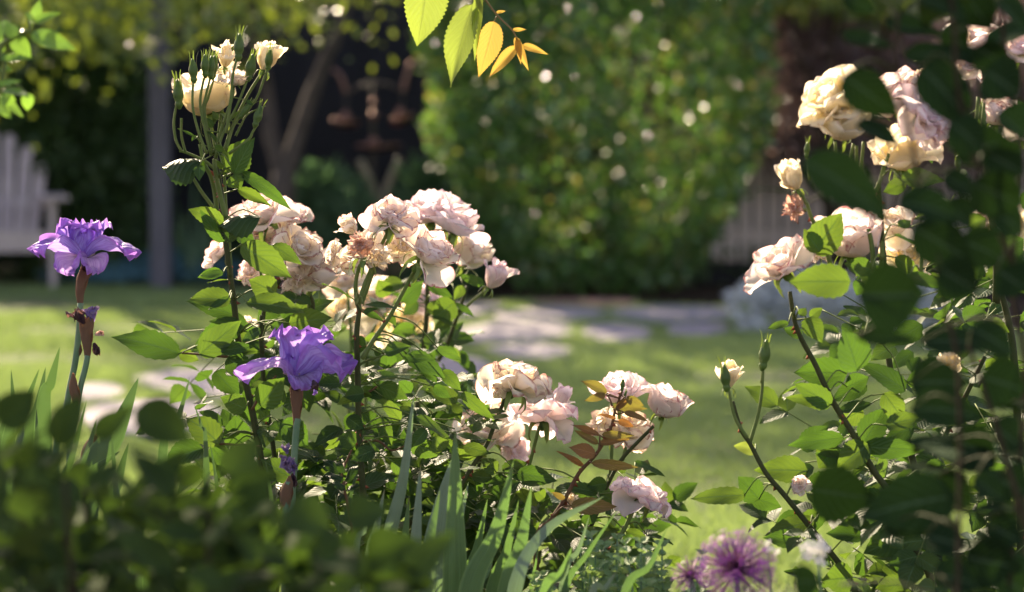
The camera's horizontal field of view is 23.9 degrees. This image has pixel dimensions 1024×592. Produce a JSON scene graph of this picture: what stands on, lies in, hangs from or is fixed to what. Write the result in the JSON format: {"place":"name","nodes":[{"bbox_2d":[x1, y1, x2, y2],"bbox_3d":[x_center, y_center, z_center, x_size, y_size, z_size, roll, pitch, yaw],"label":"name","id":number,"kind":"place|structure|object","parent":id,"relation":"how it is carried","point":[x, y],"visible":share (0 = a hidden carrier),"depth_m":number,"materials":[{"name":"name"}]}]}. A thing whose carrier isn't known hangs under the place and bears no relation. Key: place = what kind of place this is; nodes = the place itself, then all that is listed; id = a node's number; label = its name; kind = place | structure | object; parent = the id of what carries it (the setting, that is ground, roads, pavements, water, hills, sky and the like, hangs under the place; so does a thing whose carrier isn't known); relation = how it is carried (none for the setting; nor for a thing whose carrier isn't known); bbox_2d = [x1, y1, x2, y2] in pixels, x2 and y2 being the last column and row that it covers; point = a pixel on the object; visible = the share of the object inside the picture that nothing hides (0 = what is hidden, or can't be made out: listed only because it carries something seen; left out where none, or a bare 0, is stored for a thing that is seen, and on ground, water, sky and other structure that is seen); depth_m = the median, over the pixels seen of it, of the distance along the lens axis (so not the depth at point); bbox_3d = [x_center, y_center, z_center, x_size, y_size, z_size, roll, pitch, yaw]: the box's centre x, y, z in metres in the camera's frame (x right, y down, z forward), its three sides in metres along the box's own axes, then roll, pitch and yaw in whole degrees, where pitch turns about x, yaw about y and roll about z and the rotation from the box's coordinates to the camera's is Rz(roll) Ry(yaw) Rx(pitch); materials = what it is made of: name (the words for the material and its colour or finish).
{"place":"outdoors","nodes":[
{"label":"outdoors","id":0,"kind":"place"},
{"bbox_2d":[0,282,1023,591],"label":"lawn","id":1,"kind":"structure","parent":0,"point":[36,303],"depth_m":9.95,"materials":[{"name":"green plant"}]},
{"bbox_2d":[0,134,69,289],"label":"adirondack chair","id":2,"kind":"object","parent":1,"relation":"on","point":[19,238],"visible":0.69,"depth_m":15.48,"materials":[{"name":"paint"}]},
{"bbox_2d":[81,382,123,404],"bbox_3d":[-1.554,0.372,9.057,0.200,0.033,0.674,-1,4,-9],"label":"stepping stone","id":3,"kind":"object","parent":1,"relation":"on","point":[92,390],"visible":0.48,"depth_m":9.07,"materials":[{"name":"grey stone"}]},
{"bbox_2d":[83,400,220,437],"bbox_3d":[-1.248,0.425,8.286,0.520,0.033,0.976,0,4,0],"label":"stepping stone","id":4,"kind":"object","parent":1,"relation":"on","point":[90,416],"visible":0.3,"depth_m":8.43,"materials":[{"name":"grey stone"}]},
{"bbox_2d":[148,0,172,289],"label":"garden post","id":5,"kind":"object","parent":1,"relation":"on","point":[161,214],"visible":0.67,"depth_m":14.89,"materials":[{"name":"wood"}]},
{"bbox_2d":[133,367,239,402],"bbox_3d":[-1.181,0.351,9.369,0.504,0.033,1.236,-1,4,-19],"label":"stepping stone","id":6,"kind":"object","parent":1,"relation":"on","point":[190,374],"visible":0.34,"depth_m":9.47,"materials":[{"name":"grey stone"}]},
{"bbox_2d":[0,0,493,293],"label":"forked tree","id":7,"kind":"object","parent":1,"relation":"on","point":[284,164],"visible":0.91,"depth_m":13.37,"materials":[{"name":"brown plant"}]},
{"bbox_2d":[436,356,488,383],"bbox_3d":[-0.221,0.309,9.966,0.293,0.033,1.163,0,4,0],"label":"stepping stone","id":8,"kind":"object","parent":1,"relation":"on","point":[454,366],"visible":0.16,"depth_m":10.07,"materials":[{"name":"grey stone"}]},
{"bbox_2d":[403,0,546,84],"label":"leaves","id":9,"kind":"object","parent":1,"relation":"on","point":[463,35],"visible":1,"depth_m":3.42,"materials":[{"name":"yellow plant"}]},
{"bbox_2d":[459,303,502,317],"bbox_3d":[-0.239,0.083,13.253,0.301,0.033,0.912,1,4,17],"label":"flagstone","id":10,"kind":"object","parent":1,"relation":"on","point":[475,308],"visible":0.46,"depth_m":13.23,"materials":[{"name":"grey stone"}]},
{"bbox_2d":[461,320,577,343],"bbox_3d":[0.027,0.181,11.829,0.604,0.033,1.218,0,4,0],"label":"flagstone","id":11,"kind":"object","parent":1,"relation":"on","point":[513,330],"visible":0.69,"depth_m":11.78,"materials":[{"name":"grey stone"}]},
{"bbox_2d":[484,343,572,362],"bbox_3d":[0.073,0.259,10.694,0.397,0.033,0.842,0,4,0],"label":"stepping stone","id":12,"kind":"object","parent":1,"relation":"on","point":[546,350],"visible":0.65,"depth_m":10.72,"materials":[{"name":"grey stone"}]},
{"bbox_2d":[495,306,608,321],"bbox_3d":[0.212,0.106,12.918,0.608,0.033,1.022,0,4,0],"label":"flagstone","id":13,"kind":"object","parent":1,"relation":"on","point":[541,313],"visible":0.73,"depth_m":12.87,"materials":[{"name":"grey stone"}]},
{"bbox_2d":[528,298,637,307],"bbox_3d":[0.406,0.047,13.773,0.644,0.033,0.583,0,4,0],"label":"flagstone","id":14,"kind":"object","parent":1,"relation":"on","point":[575,301],"visible":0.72,"depth_m":13.77,"materials":[{"name":"stone"}]},
{"bbox_2d":[581,323,650,343],"bbox_3d":[0.506,0.186,11.752,0.349,0.033,1.021,0,4,0],"label":"flagstone","id":15,"kind":"object","parent":1,"relation":"on","point":[618,331],"visible":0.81,"depth_m":11.72,"materials":[{"name":"grey stone"}]},
{"bbox_2d":[610,305,735,323],"bbox_3d":[0.874,0.106,12.925,0.700,0.033,1.124,0,4,0],"label":"flagstone","id":16,"kind":"object","parent":1,"relation":"on","point":[667,313],"visible":0.7,"depth_m":12.87,"materials":[{"name":"grey stone"}]},
{"bbox_2d":[666,323,730,337],"bbox_3d":[0.921,0.177,11.886,0.340,0.033,0.776,0,4,0],"label":"flagstone","id":17,"kind":"object","parent":1,"relation":"on","point":[700,328],"visible":0.71,"depth_m":11.85,"materials":[{"name":"grey stone"}]},
{"bbox_2d":[0,266,1023,327],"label":"ground","id":18,"kind":"structure","parent":0,"point":[708,294],"depth_m":14.69,"materials":[{"name":"soil"}]},
{"bbox_2d":[0,0,75,118],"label":"citrus shrub","id":19,"kind":"object","parent":18,"relation":"on","point":[17,40],"visible":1,"depth_m":2.74,"materials":[{"name":"green plant"}]},
{"bbox_2d":[65,306,103,462],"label":"iris plant","id":20,"kind":"object","parent":18,"relation":"on","point":[86,325],"visible":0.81,"depth_m":3.46,"materials":[{"name":"green plant"}]},
{"bbox_2d":[27,217,141,470],"bbox_3d":[-0.618,0.327,3.516,0.166,0.884,0.083,0,4,0],"label":"iris plant","id":21,"kind":"object","parent":18,"relation":"on","point":[71,244],"visible":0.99,"depth_m":3.48,"materials":[{"name":"purple plant"}]},
{"bbox_2d":[0,0,184,281],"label":"evergreen shrub","id":22,"kind":"object","parent":18,"relation":"on","point":[82,168],"visible":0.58,"depth_m":15.80,"materials":[{"name":"green plant"}]},
{"bbox_2d":[34,245,240,286],"bbox_3d":[-2.362,-0.182,15.368,1.406,0.282,1.000,0,4,0],"label":"blue groundcover","id":23,"kind":"object","parent":18,"relation":"on","point":[123,272],"visible":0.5,"depth_m":15.20,"materials":[{"name":"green plant"}]},
{"bbox_2d":[0,347,356,591],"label":"iris leaf fan","id":24,"kind":"object","parent":18,"relation":"on","point":[97,453],"visible":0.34,"depth_m":3.35},
{"bbox_2d":[174,183,212,286],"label":"strap leaf clump","id":25,"kind":"object","parent":18,"relation":"on","point":[198,246],"visible":0.62,"depth_m":15.26,"materials":[{"name":"green plant"}]},
{"bbox_2d":[0,390,454,591],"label":"evergreen leaf shrub","id":26,"kind":"object","parent":18,"relation":"on","point":[237,538],"visible":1,"depth_m":2.05,"materials":[{"name":"green plant"}]},
{"bbox_2d":[112,26,410,591],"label":"rose bush","id":27,"kind":"object","parent":18,"relation":"on","point":[267,233],"visible":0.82,"depth_m":3.49,"materials":[{"name":"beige plant"}]},
{"bbox_2d":[279,443,297,589],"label":"iris plant","id":28,"kind":"object","parent":18,"relation":"on","point":[289,465],"visible":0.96,"depth_m":3.30,"materials":[{"name":"purple plant"}]},
{"bbox_2d":[233,323,357,502],"bbox_3d":[-0.299,0.408,3.370,0.166,0.743,0.099,1,4,16],"label":"iris plant","id":29,"kind":"object","parent":18,"relation":"on","point":[306,359],"visible":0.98,"depth_m":3.33,"materials":[{"name":"purple plant"}]},
{"bbox_2d":[295,153,380,291],"bbox_3d":[-1.139,-0.417,14.863,0.825,0.933,0.802,0,4,0],"label":"fern shrub","id":30,"kind":"object","parent":18,"relation":"on","point":[341,195],"visible":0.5,"depth_m":14.72,"materials":[{"name":"green plant"}]},
{"bbox_2d":[319,450,360,529],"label":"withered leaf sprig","id":31,"kind":"object","parent":18,"relation":"on","point":[336,470],"visible":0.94,"depth_m":3.36,"materials":[{"name":"green plant"}]},
{"bbox_2d":[357,158,383,275],"bbox_3d":[-0.869,-0.437,14.914,0.178,0.822,0.072,2,4,23],"label":"garden stake","id":32,"kind":"object","parent":18,"relation":"on","point":[363,167],"visible":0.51,"depth_m":14.88,"materials":[{"name":"brown wood"}]},
{"bbox_2d":[331,62,413,184],"bbox_3d":[-0.876,-0.754,15.213,0.525,1.432,0.300,0,4,0],"label":"bird feeder","id":33,"kind":"object","parent":18,"relation":"on","point":[373,145],"visible":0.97,"depth_m":15.18,"materials":[{"name":"black metal"}]},
{"bbox_2d":[374,157,402,275],"bbox_3d":[-0.763,-0.443,14.913,0.189,0.834,0.068,-2,4,-21],"label":"garden stake","id":34,"kind":"object","parent":18,"relation":"on","point":[390,179],"visible":0.42,"depth_m":14.88,"materials":[{"name":"brown wood"}]},
{"bbox_2d":[271,194,541,589],"bbox_3d":[-0.176,0.302,3.618,0.444,0.920,0.621,0,4,0],"label":"rose bush","id":35,"kind":"object","parent":18,"relation":"on","point":[405,239],"visible":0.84,"depth_m":3.44,"materials":[{"name":"green plant"}]},
{"bbox_2d":[316,189,519,533],"bbox_3d":[-0.163,0.271,4.119,0.314,0.917,0.677,-1,4,-9],"label":"rose bush","id":36,"kind":"object","parent":18,"relation":"on","point":[454,218],"visible":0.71,"depth_m":3.97,"materials":[{"name":"pink plant"}]},
{"bbox_2d":[383,150,513,293],"bbox_3d":[-0.440,-0.437,14.925,0.939,0.936,0.903,0,4,0],"label":"fern shrub","id":37,"kind":"object","parent":18,"relation":"on","point":[410,186],"visible":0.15,"depth_m":14.79,"materials":[{"name":"green plant"}]},
{"bbox_2d":[352,395,603,591],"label":"iris leaf fan","id":38,"kind":"object","parent":18,"relation":"on","point":[456,570],"visible":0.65,"depth_m":3.12},
{"bbox_2d":[0,201,967,287],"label":"undergrowth","id":39,"kind":"object","parent":18,"relation":"on","point":[33,262],"visible":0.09,"depth_m":15.68,"materials":[{"name":"green plant"}]},
{"bbox_2d":[0,0,1023,265],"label":"board fence","id":40,"kind":"object","parent":18,"relation":"on","point":[326,140],"visible":0.06,"depth_m":17.13,"materials":[{"name":"black wood"}]},
{"bbox_2d":[384,359,670,591],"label":"rose bush","id":41,"kind":"object","parent":18,"relation":"on","point":[501,384],"visible":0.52,"depth_m":3.53,"materials":[{"name":"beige plant"}]},
{"bbox_2d":[524,557,579,591],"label":"catmint plant","id":42,"kind":"object","parent":18,"relation":"on","point":[537,578],"visible":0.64,"depth_m":3.23,"materials":[{"name":"green plant"}]},
{"bbox_2d":[409,0,782,297],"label":"round hedge","id":43,"kind":"object","parent":18,"relation":"on","point":[479,112],"visible":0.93,"depth_m":14.09,"materials":[{"name":"green plant"}]},
{"bbox_2d":[529,511,666,591],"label":"iris leaf fan","id":44,"kind":"object","parent":18,"relation":"on","point":[563,576],"visible":0.94,"depth_m":3.00},
{"bbox_2d":[573,530,636,591],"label":"catmint plant","id":45,"kind":"object","parent":18,"relation":"on","point":[594,569],"visible":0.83,"depth_m":3.15,"materials":[{"name":"green plant"}]},
{"bbox_2d":[533,370,699,591],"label":"rose bush","id":46,"kind":"object","parent":18,"relation":"on","point":[626,424],"visible":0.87,"depth_m":3.50,"materials":[{"name":"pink plant"}]},
{"bbox_2d":[632,536,710,591],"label":"catmint plant","id":47,"kind":"object","parent":18,"relation":"on","point":[650,581],"visible":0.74,"depth_m":3.15,"materials":[{"name":"green plant"}]},
{"bbox_2d":[671,557,710,591],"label":"allium","id":48,"kind":"object","parent":18,"relation":"on","point":[689,575],"visible":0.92,"depth_m":2.90,"materials":[{"name":"purple plant"}]},
{"bbox_2d":[695,527,777,591],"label":"allium","id":49,"kind":"object","parent":18,"relation":"on","point":[737,567],"visible":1,"depth_m":2.74,"materials":[{"name":"purple plant"}]},
{"bbox_2d":[763,540,779,591],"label":"white flower","id":50,"kind":"object","parent":18,"relation":"on","point":[768,548],"visible":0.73,"depth_m":2.80,"materials":[{"name":"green plant"}]},
{"bbox_2d":[798,534,830,591],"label":"white flower","id":51,"kind":"object","parent":18,"relation":"on","point":[817,548],"visible":1,"depth_m":2.75,"materials":[{"name":"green plant"}]},
{"bbox_2d":[721,263,946,333],"bbox_3d":[1.620,0.025,12.046,1.227,0.392,0.583,-1,4,-9],"label":"silver plant","id":52,"kind":"object","parent":18,"relation":"on","point":[760,299],"visible":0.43,"depth_m":11.89,"materials":[{"name":"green plant"}]},
{"bbox_2d":[650,119,1023,284],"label":"picket fence","id":53,"kind":"object","parent":18,"relation":"on","point":[759,235],"visible":0.07,"depth_m":15.59,"materials":[{"name":"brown wood"}]},
{"bbox_2d":[754,0,943,270],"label":"climbing shrub","id":54,"kind":"object","parent":18,"relation":"on","point":[837,5],"visible":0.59,"depth_m":14.41,"materials":[{"name":"green plant"}]},
{"bbox_2d":[691,24,1023,591],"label":"rose bush","id":55,"kind":"object","parent":18,"relation":"on","point":[853,238],"visible":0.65,"depth_m":3.28,"materials":[{"name":"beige plant"}]},
{"bbox_2d":[724,0,1023,283],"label":"purple shrub","id":56,"kind":"object","parent":18,"relation":"on","point":[788,131],"visible":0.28,"depth_m":14.91,"materials":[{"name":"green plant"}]},
{"bbox_2d":[754,0,1023,591],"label":"shaded rose bush","id":57,"kind":"object","parent":18,"relation":"on","point":[917,502],"visible":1,"depth_m":2.23,"materials":[{"name":"green plant"}]}
]}

